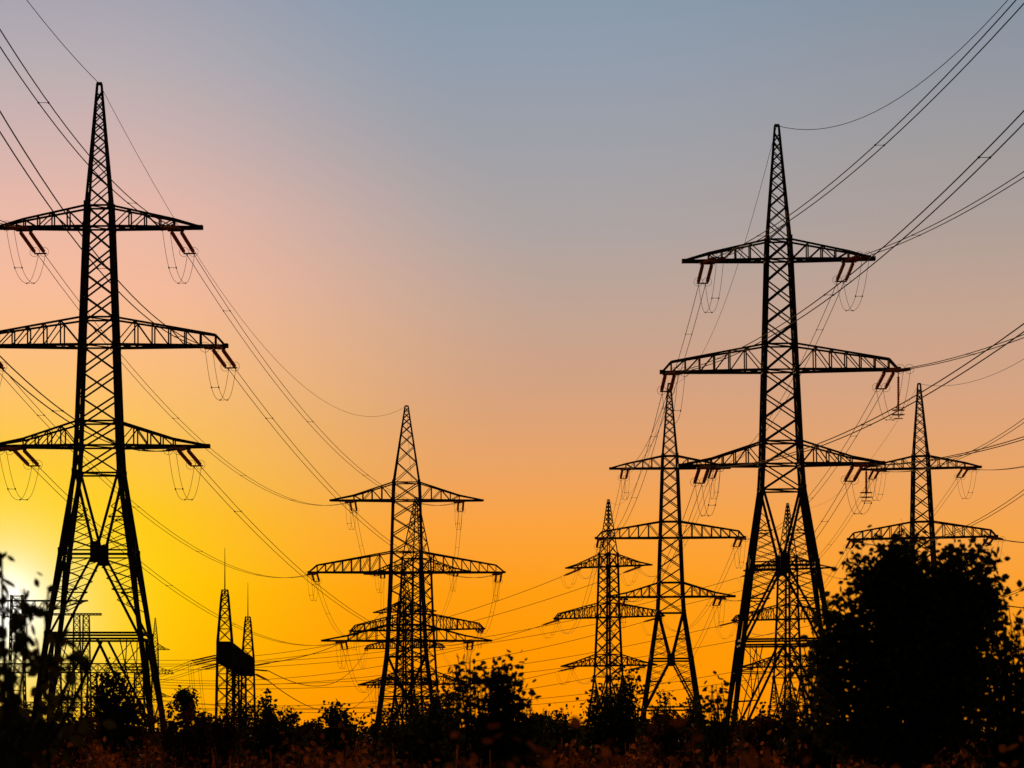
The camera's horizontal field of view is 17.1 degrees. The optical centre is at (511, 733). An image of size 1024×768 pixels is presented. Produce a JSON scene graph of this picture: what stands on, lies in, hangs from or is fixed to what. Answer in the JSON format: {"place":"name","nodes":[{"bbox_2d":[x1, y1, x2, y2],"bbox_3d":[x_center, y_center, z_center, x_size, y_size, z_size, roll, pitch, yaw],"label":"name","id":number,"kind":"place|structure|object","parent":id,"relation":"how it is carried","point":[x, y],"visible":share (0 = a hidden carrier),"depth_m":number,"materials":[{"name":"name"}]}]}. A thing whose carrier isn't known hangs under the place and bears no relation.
{"place":"outdoors","nodes":[
{"label":"outdoors","id":0,"kind":"place"},
{"bbox_2d":[91,626,715,683],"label":"power cable","id":1,"kind":"object","parent":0,"point":[437,674],"visible":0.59,"depth_m":604.91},
{"bbox_2d":[0,0,1023,731],"label":"sky","id":2,"kind":"structure","parent":0,"point":[480,218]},
{"bbox_2d":[58,742,973,767],"bbox_3d":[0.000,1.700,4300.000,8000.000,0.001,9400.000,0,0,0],"label":"ground","id":3,"kind":"structure","parent":0,"point":[377,754],"depth_m":195.82,"materials":[{"name":"soil"}]},
{"bbox_2d":[0,595,87,707],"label":"substation gantry","id":4,"kind":"object","parent":3,"relation":"on","point":[12,606],"visible":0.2,"depth_m":346.35,"materials":[{"name":"metal"}]},
{"bbox_2d":[1,689,93,720],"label":"substation gantry","id":5,"kind":"object","parent":3,"relation":"on","point":[64,704],"visible":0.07,"depth_m":559.47,"materials":[{"name":"metal"}]},
{"bbox_2d":[6,703,102,767],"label":"leafy shrub","id":6,"kind":"object","parent":3,"relation":"on","point":[76,753],"visible":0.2,"depth_m":59.90,"materials":[{"name":"black plant"}]},
{"bbox_2d":[0,552,130,767],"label":"young poplar","id":7,"kind":"object","parent":3,"relation":"on","point":[39,733],"visible":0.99,"depth_m":18.64,"materials":[{"name":"black plant"}]},
{"bbox_2d":[0,663,145,729],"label":"substation gantry","id":8,"kind":"object","parent":3,"relation":"on","point":[98,671],"visible":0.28,"depth_m":399.42,"materials":[{"name":"metal"}]},
{"bbox_2d":[53,613,101,729],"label":"substation gantry","id":9,"kind":"object","parent":3,"relation":"on","point":[81,708],"visible":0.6,"depth_m":439.70,"materials":[{"name":"metal"}]},
{"bbox_2d":[0,82,228,759],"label":"pylon","id":10,"kind":"object","parent":3,"relation":"on","point":[99,553],"visible":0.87,"depth_m":210.07,"materials":[{"name":"metal"}]},
{"bbox_2d":[0,445,21,454],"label":"insulator pair","id":11,"kind":"object","parent":10,"relation":"attached to","point":[9,448],"visible":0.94,"depth_m":206.23,"materials":[{"name":"ceramic"}]},
{"bbox_2d":[1,221,27,230],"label":"insulator pair","id":12,"kind":"object","parent":10,"relation":"attached to","point":[17,227],"visible":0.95,"depth_m":206.08,"materials":[{"name":"ceramic"}]},
{"bbox_2d":[13,450,42,469],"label":"insulator pair","id":13,"kind":"object","parent":10,"relation":"attached to","point":[28,455],"visible":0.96,"depth_m":214.00,"materials":[{"name":"ceramic"}]},
{"bbox_2d":[32,467,337,645],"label":"twin cable","id":14,"kind":"object","parent":13,"relation":"attached to","point":[169,583],"visible":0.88,"depth_m":274.46,"materials":[{"name":"metal"}]},
{"bbox_2d":[19,232,48,256],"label":"insulator pair","id":15,"kind":"object","parent":10,"relation":"attached to","point":[36,241],"visible":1,"depth_m":213.92,"materials":[{"name":"ceramic"}]},
{"bbox_2d":[39,257,346,505],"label":"twin cable","id":16,"kind":"object","parent":15,"relation":"attached to","point":[171,411],"visible":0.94,"depth_m":266.78,"materials":[{"name":"metal"}]},
{"bbox_2d":[157,221,180,230],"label":"insulator pair","id":17,"kind":"object","parent":10,"relation":"attached to","point":[166,226],"visible":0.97,"depth_m":205.81,"materials":[{"name":"ceramic"}]},
{"bbox_2d":[0,29,169,225],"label":"twin cable","id":18,"kind":"object","parent":17,"relation":"attached to","point":[71,133],"visible":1,"depth_m":158.94,"materials":[{"name":"metal"}]},
{"bbox_2d":[163,445,186,454],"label":"insulator pair","id":19,"kind":"object","parent":10,"relation":"attached to","point":[179,449],"visible":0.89,"depth_m":205.60,"materials":[{"name":"ceramic"}]},
{"bbox_2d":[0,356,175,451],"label":"twin cable","id":20,"kind":"object","parent":19,"relation":"attached to","point":[72,417],"visible":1,"depth_m":156.74,"materials":[{"name":"metal"}]},
{"bbox_2d":[171,232,197,256],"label":"insulator pair","id":21,"kind":"object","parent":10,"relation":"attached to","point":[187,242],"visible":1,"depth_m":213.79,"materials":[{"name":"ceramic"}]},
{"bbox_2d":[188,257,455,505],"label":"twin cable","id":22,"kind":"object","parent":21,"relation":"attached to","point":[291,395],"visible":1,"depth_m":259.04,"materials":[{"name":"metal"}]},
{"bbox_2d":[177,450,204,469],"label":"insulator pair","id":23,"kind":"object","parent":10,"relation":"attached to","point":[187,460],"visible":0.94,"depth_m":214.12,"materials":[{"name":"ceramic"}]},
{"bbox_2d":[195,468,465,645],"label":"twin cable","id":24,"kind":"object","parent":23,"relation":"attached to","point":[303,572],"visible":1,"depth_m":259.74,"materials":[{"name":"metal"}]},
{"bbox_2d":[200,342,222,351],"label":"insulator pair","id":25,"kind":"object","parent":10,"relation":"attached to","point":[218,347],"visible":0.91,"depth_m":205.84,"materials":[{"name":"ceramic"}]},
{"bbox_2d":[0,111,210,346],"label":"twin cable","id":26,"kind":"object","parent":25,"relation":"attached to","point":[107,268],"visible":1,"depth_m":143.28,"materials":[{"name":"metal"}]},
{"bbox_2d":[212,349,239,370],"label":"insulator pair","id":27,"kind":"object","parent":10,"relation":"attached to","point":[227,356],"visible":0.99,"depth_m":213.68,"materials":[{"name":"ceramic"}]},
{"bbox_2d":[229,370,493,577],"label":"twin cable","id":28,"kind":"object","parent":27,"relation":"attached to","point":[338,494],"visible":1,"depth_m":263.67,"materials":[{"name":"metal"}]},
{"bbox_2d":[103,91,405,416],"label":"earth wire","id":29,"kind":"object","parent":10,"relation":"attached to","point":[216,284],"visible":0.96,"depth_m":260.59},
{"bbox_2d":[84,657,160,767],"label":"leafy shrub","id":30,"kind":"object","parent":3,"relation":"on","point":[125,718],"visible":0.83,"depth_m":93.10,"materials":[{"name":"black plant"}]},
{"bbox_2d":[137,618,173,730],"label":"pylon","id":31,"kind":"object","parent":3,"relation":"on","point":[157,657],"visible":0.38,"depth_m":1199.42,"materials":[{"name":"metal"}]},
{"bbox_2d":[147,697,214,766],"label":"leafy shrub","id":32,"kind":"object","parent":3,"relation":"on","point":[171,725],"visible":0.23,"depth_m":106.52,"materials":[{"name":"black plant"}]},
{"bbox_2d":[171,685,200,726],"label":"tree","id":33,"kind":"object","parent":3,"relation":"on","point":[184,696],"visible":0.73,"depth_m":126.48,"materials":[{"name":"black plant"}]},
{"bbox_2d":[157,709,247,767],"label":"leafy shrub","id":34,"kind":"object","parent":3,"relation":"on","point":[219,737],"visible":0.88,"depth_m":63.86,"materials":[{"name":"black plant"}]},
{"bbox_2d":[215,561,255,726],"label":"substation gantry","id":35,"kind":"object","parent":3,"relation":"on","point":[233,659],"visible":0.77,"depth_m":312.75,"materials":[{"name":"metal"}]},
{"bbox_2d":[207,688,301,767],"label":"leafy shrub","id":36,"kind":"object","parent":3,"relation":"on","point":[266,700],"visible":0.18,"depth_m":99.90,"materials":[{"name":"black plant"}]},
{"bbox_2d":[231,696,324,767],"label":"leafy shrub","id":37,"kind":"object","parent":3,"relation":"on","point":[269,732],"visible":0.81,"depth_m":66.56,"materials":[{"name":"black plant"}]},
{"bbox_2d":[292,716,322,766],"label":"leafy shrub","id":38,"kind":"object","parent":3,"relation":"on","point":[311,724],"visible":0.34,"depth_m":113.23,"materials":[{"name":"black plant"}]},
{"bbox_2d":[310,699,367,767],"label":"leafy shrub","id":39,"kind":"object","parent":3,"relation":"on","point":[334,718],"visible":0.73,"depth_m":106.47,"materials":[{"name":"black plant"}]},
{"bbox_2d":[357,691,441,767],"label":"leafy shrub","id":40,"kind":"object","parent":3,"relation":"on","point":[374,733],"visible":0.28,"depth_m":79.86,"materials":[{"name":"black plant"}]},
{"bbox_2d":[364,564,445,725],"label":"pylon","id":41,"kind":"object","parent":3,"relation":"on","point":[368,646],"visible":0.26,"depth_m":799.63,"materials":[{"name":"metal"}]},
{"bbox_2d":[307,405,505,738],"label":"pylon","id":42,"kind":"object","parent":3,"relation":"on","point":[388,625],"visible":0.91,"depth_m":402.83,"materials":[{"name":"metal"}]},
{"bbox_2d":[349,497,484,725],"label":"pylon","id":43,"kind":"object","parent":3,"relation":"on","point":[412,671],"visible":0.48,"depth_m":507.66,"materials":[{"name":"metal"}]},
{"bbox_2d":[371,682,463,767],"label":"leafy shrub","id":44,"kind":"object","parent":3,"relation":"on","point":[434,733],"visible":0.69,"depth_m":53.15,"materials":[{"name":"black plant"}]},
{"bbox_2d":[430,649,563,767],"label":"leafy shrub","id":45,"kind":"object","parent":3,"relation":"on","point":[502,708],"visible":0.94,"depth_m":39.88,"materials":[{"name":"black plant"}]},
{"bbox_2d":[12,705,1023,767],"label":"undergrowth","id":46,"kind":"object","parent":3,"relation":"on","point":[750,758],"visible":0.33,"depth_m":43.03,"materials":[{"name":"plant"}]},
{"bbox_2d":[35,737,1008,767],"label":"dry stalks","id":47,"kind":"object","parent":3,"relation":"on","point":[564,756],"visible":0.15,"depth_m":47.83,"materials":[{"name":"plant"}]},
{"bbox_2d":[65,708,995,752],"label":"scrub","id":48,"kind":"object","parent":3,"relation":"on","point":[645,719],"visible":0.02,"depth_m":289.36,"materials":[{"name":"black plant"}]},
{"bbox_2d":[522,702,587,767],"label":"leafy shrub","id":49,"kind":"object","parent":3,"relation":"on","point":[567,734],"visible":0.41,"depth_m":99.82,"materials":[{"name":"black plant"}]},
{"bbox_2d":[553,499,664,724],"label":"pylon","id":50,"kind":"object","parent":3,"relation":"on","point":[608,590],"visible":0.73,"depth_m":571.68,"materials":[{"name":"metal"}]},
{"bbox_2d":[56,671,622,709],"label":"power cable","id":51,"kind":"object","parent":50,"relation":"attached to","point":[425,702],"visible":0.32,"depth_m":591.57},
{"bbox_2d":[122,577,559,660],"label":"power cable","id":52,"kind":"object","parent":50,"relation":"hanging from","point":[363,638],"visible":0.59,"depth_m":598.65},
{"bbox_2d":[77,622,641,685],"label":"power cable","id":53,"kind":"object","parent":50,"relation":"attached to","point":[401,672],"visible":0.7,"depth_m":593.32,"materials":[{"name":"metal"}]},
{"bbox_2d":[101,573,621,666],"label":"power cable","id":54,"kind":"object","parent":50,"relation":"hanging from","point":[395,639],"visible":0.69,"depth_m":594.85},
{"bbox_2d":[84,626,806,688],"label":"power cable","id":55,"kind":"object","parent":50,"relation":"hanging from","point":[517,673],"visible":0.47,"depth_m":593.20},
{"bbox_2d":[573,658,651,767],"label":"leafy shrub","id":56,"kind":"object","parent":3,"relation":"on","point":[620,718],"visible":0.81,"depth_m":79.82,"materials":[{"name":"black plant"}]},
{"bbox_2d":[643,682,686,767],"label":"leafy shrub","id":57,"kind":"object","parent":3,"relation":"on","point":[656,715],"visible":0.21,"depth_m":86.67,"materials":[{"name":"black plant"}]},
{"bbox_2d":[595,383,745,716],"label":"pylon","id":58,"kind":"object","parent":3,"relation":"on","point":[670,661],"visible":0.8,"depth_m":357.82,"materials":[{"name":"metal"}]},
{"bbox_2d":[676,689,709,763],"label":"leafy shrub","id":59,"kind":"object","parent":3,"relation":"on","point":[692,717],"visible":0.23,"depth_m":86.61,"materials":[{"name":"black plant"}]},
{"bbox_2d":[681,671,748,767],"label":"leafy shrub","id":60,"kind":"object","parent":3,"relation":"on","point":[711,740],"visible":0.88,"depth_m":47.93,"materials":[{"name":"black plant"}]},
{"bbox_2d":[732,692,812,767],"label":"leafy shrub","id":61,"kind":"object","parent":3,"relation":"on","point":[764,726],"visible":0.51,"depth_m":73.16,"materials":[{"name":"black plant"}]},
{"bbox_2d":[659,124,900,741],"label":"pylon","id":62,"kind":"object","parent":3,"relation":"on","point":[782,565],"visible":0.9,"depth_m":224.70,"materials":[{"name":"metal"}]},
{"bbox_2d":[657,375,675,394],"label":"insulator pair","id":63,"kind":"object","parent":62,"relation":"attached to","point":[664,381],"visible":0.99,"depth_m":228.55,"materials":[{"name":"ceramic"}]},
{"bbox_2d":[605,393,668,539],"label":"twin cable","id":64,"kind":"object","parent":63,"relation":"attached to","point":[643,462],"visible":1,"depth_m":256.32,"materials":[{"name":"metal"}]},
{"bbox_2d":[665,367,688,376],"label":"insulator pair","id":65,"kind":"object","parent":62,"relation":"attached to","point":[675,372],"visible":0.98,"depth_m":220.57,"materials":[{"name":"ceramic"}]},
{"bbox_2d":[678,110,1023,371],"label":"twin cable","id":66,"kind":"object","parent":65,"relation":"attached to","point":[978,157],"visible":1,"depth_m":152.64,"materials":[{"name":"metal"}]},
{"bbox_2d":[690,469,709,486],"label":"insulator pair","id":67,"kind":"object","parent":62,"relation":"attached to","point":[695,482],"visible":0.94,"depth_m":228.87,"materials":[{"name":"ceramic"}]},
{"bbox_2d":[626,486,700,601],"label":"twin cable","id":68,"kind":"object","parent":67,"relation":"attached to","point":[670,550],"visible":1,"depth_m":263.54,"materials":[{"name":"metal"}]},
{"bbox_2d":[694,265,712,285],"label":"insulator pair","id":69,"kind":"object","parent":62,"relation":"attached to","point":[708,274],"visible":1,"depth_m":228.46,"materials":[{"name":"ceramic"}]},
{"bbox_2d":[626,285,704,468],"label":"twin cable","id":70,"kind":"object","parent":69,"relation":"attached to","point":[676,365],"visible":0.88,"depth_m":256.95,"materials":[{"name":"metal"}]},
{"bbox_2d":[699,462,724,471],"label":"insulator pair","id":71,"kind":"object","parent":62,"relation":"attached to","point":[706,467],"visible":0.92,"depth_m":220.68,"materials":[{"name":"metal"}]},
{"bbox_2d":[713,323,1023,467],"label":"twin cable","id":72,"kind":"object","parent":71,"relation":"attached to","point":[751,463],"visible":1,"depth_m":161.72,"materials":[{"name":"metal"}]},
{"bbox_2d":[703,253,727,263],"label":"insulator pair","id":73,"kind":"object","parent":62,"relation":"attached to","point":[713,259],"visible":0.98,"depth_m":220.98,"materials":[{"name":"ceramic"}]},
{"bbox_2d":[718,0,1023,257],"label":"twin cable","id":74,"kind":"object","parent":73,"relation":"attached to","point":[886,134],"visible":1,"depth_m":164.78,"materials":[{"name":"metal"}]},
{"bbox_2d":[674,127,776,383],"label":"earth wire","id":75,"kind":"object","parent":62,"relation":"attached to","point":[741,253],"visible":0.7,"depth_m":255.61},
{"bbox_2d":[833,263,853,283],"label":"insulator pair","id":76,"kind":"object","parent":62,"relation":"attached to","point":[838,277],"visible":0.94,"depth_m":228.26,"materials":[{"name":"ceramic"}]},
{"bbox_2d":[729,283,842,462],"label":"twin cable","id":77,"kind":"object","parent":76,"relation":"attached to","point":[800,363],"visible":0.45,"depth_m":253.95,"materials":[{"name":"metal"}]},
{"bbox_2d":[842,467,862,484],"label":"insulator pair","id":78,"kind":"object","parent":62,"relation":"attached to","point":[858,472],"visible":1,"depth_m":228.41,"materials":[{"name":"ceramic"}]},
{"bbox_2d":[722,483,850,600],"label":"twin cable","id":79,"kind":"object","parent":78,"relation":"attached to","point":[814,532],"visible":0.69,"depth_m":248.28,"materials":[{"name":"metal"}]},
{"bbox_2d":[845,251,872,261],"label":"insulator pair","id":80,"kind":"object","parent":62,"relation":"attached to","point":[856,258],"visible":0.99,"depth_m":221.37,"materials":[{"name":"ceramic"}]},
{"bbox_2d":[862,171,1023,255],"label":"twin cable","id":81,"kind":"object","parent":80,"relation":"attached to","point":[951,215],"visible":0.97,"depth_m":193.62,"materials":[{"name":"metal"}]},
{"bbox_2d":[854,460,881,469],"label":"insulator pair","id":82,"kind":"object","parent":62,"relation":"attached to","point":[864,464],"visible":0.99,"depth_m":220.82,"materials":[{"name":"metal"}]},
{"bbox_2d":[872,436,1023,465],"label":"twin cable","id":83,"kind":"object","parent":82,"relation":"attached to","point":[934,459],"visible":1,"depth_m":195.40,"materials":[{"name":"metal"}]},
{"bbox_2d":[872,372,894,391],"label":"insulator pair","id":84,"kind":"object","parent":62,"relation":"attached to","point":[881,378],"visible":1,"depth_m":228.35,"materials":[{"name":"ceramic"}]},
{"bbox_2d":[761,391,882,535],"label":"twin cable","id":85,"kind":"object","parent":84,"relation":"attached to","point":[837,456],"visible":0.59,"depth_m":253.15,"materials":[{"name":"metal"}]},
{"bbox_2d":[777,0,1007,129],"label":"earth wire","id":86,"kind":"object","parent":62,"relation":"attached to","point":[911,89],"visible":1,"depth_m":182.24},
{"bbox_2d":[892,372,904,418],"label":"suspension insulator","id":87,"kind":"object","parent":62,"relation":"hanging from","point":[898,396],"visible":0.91,"depth_m":225.26,"materials":[{"name":"ceramic"}]},
{"bbox_2d":[885,364,912,373],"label":"insulator pair","id":88,"kind":"object","parent":62,"relation":"attached to","point":[897,369],"visible":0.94,"depth_m":221.05,"materials":[{"name":"ceramic"}]},
{"bbox_2d":[904,334,1023,368],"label":"twin cable","id":89,"kind":"object","parent":88,"relation":"attached to","point":[965,354],"visible":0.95,"depth_m":202.59,"materials":[{"name":"metal"}]},
{"bbox_2d":[731,503,843,725],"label":"pylon","id":90,"kind":"object","parent":3,"relation":"on","point":[786,618],"visible":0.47,"depth_m":581.09,"materials":[{"name":"metal"}]},
{"bbox_2d":[77,671,801,712],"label":"power cable","id":91,"kind":"object","parent":90,"relation":"attached to","point":[476,708],"visible":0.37,"depth_m":594.64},
{"bbox_2d":[140,575,798,670],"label":"power cable","id":92,"kind":"object","parent":90,"relation":"attached to","point":[480,644],"visible":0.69,"depth_m":598.84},
{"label":"insulator pair","id":93,"kind":"object","parent":90,"relation":"attached to","visible":0},
{"bbox_2d":[210,578,735,663],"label":"power cable","id":94,"kind":"object","parent":93,"relation":"attached to","point":[482,637],"visible":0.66,"depth_m":602.16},
{"bbox_2d":[770,612,851,767],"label":"leafy shrub","id":95,"kind":"object","parent":3,"relation":"on","point":[819,757],"visible":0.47,"depth_m":35.93,"materials":[{"name":"black plant"}]},
{"bbox_2d":[793,514,1022,767],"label":"broadleaf tree","id":96,"kind":"object","parent":3,"relation":"on","point":[927,626],"visible":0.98,"depth_m":33.17,"materials":[{"name":"black plant"}]},
{"bbox_2d":[846,383,997,719],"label":"pylon","id":97,"kind":"object","parent":3,"relation":"on","point":[930,511],"visible":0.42,"depth_m":358.11,"materials":[{"name":"metal"}]},
{"bbox_2d":[873,468,888,473],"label":"insulator pair","id":98,"kind":"object","parent":97,"relation":"attached to","point":[879,470],"visible":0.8,"depth_m":354.05,"materials":[{"name":"metal"}]},
{"bbox_2d":[882,418,1023,471],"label":"twin cable","id":99,"kind":"object","parent":98,"relation":"attached to","point":[960,456],"visible":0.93,"depth_m":304.48,"materials":[{"name":"metal"}]},
{"bbox_2d":[961,580,1023,767],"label":"leafy shrub","id":100,"kind":"object","parent":3,"relation":"on","point":[1005,717],"visible":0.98,"depth_m":31.89,"materials":[{"name":"black plant"}]},
{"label":"insulator pair","id":101,"kind":"object","parent":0,"visible":0},
{"bbox_2d":[103,626,538,680],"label":"power cable","id":102,"kind":"object","parent":101,"relation":"attached to","point":[351,670],"visible":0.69,"depth_m":599.74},
{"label":"insulator pair","id":103,"kind":"object","parent":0,"visible":0},
{"bbox_2d":[59,672,730,708],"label":"power cable","id":104,"kind":"object","parent":103,"relation":"attached to","point":[426,706],"visible":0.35,"depth_m":606.20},
{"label":"insulator pair","id":105,"kind":"object","parent":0,"visible":0},
{"bbox_2d":[1,375,308,577],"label":"twin cable","id":106,"kind":"object","parent":105,"relation":"attached to","point":[132,501],"visible":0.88,"depth_m":275.61,"materials":[{"name":"metal"}]},
{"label":"insulator pair","id":107,"kind":"object","parent":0,"visible":0},
{"bbox_2d":[858,490,1023,545],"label":"twin cable","id":108,"kind":"object","parent":107,"relation":"attached to","point":[948,534],"visible":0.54,"depth_m":283.41,"materials":[{"name":"metal"}]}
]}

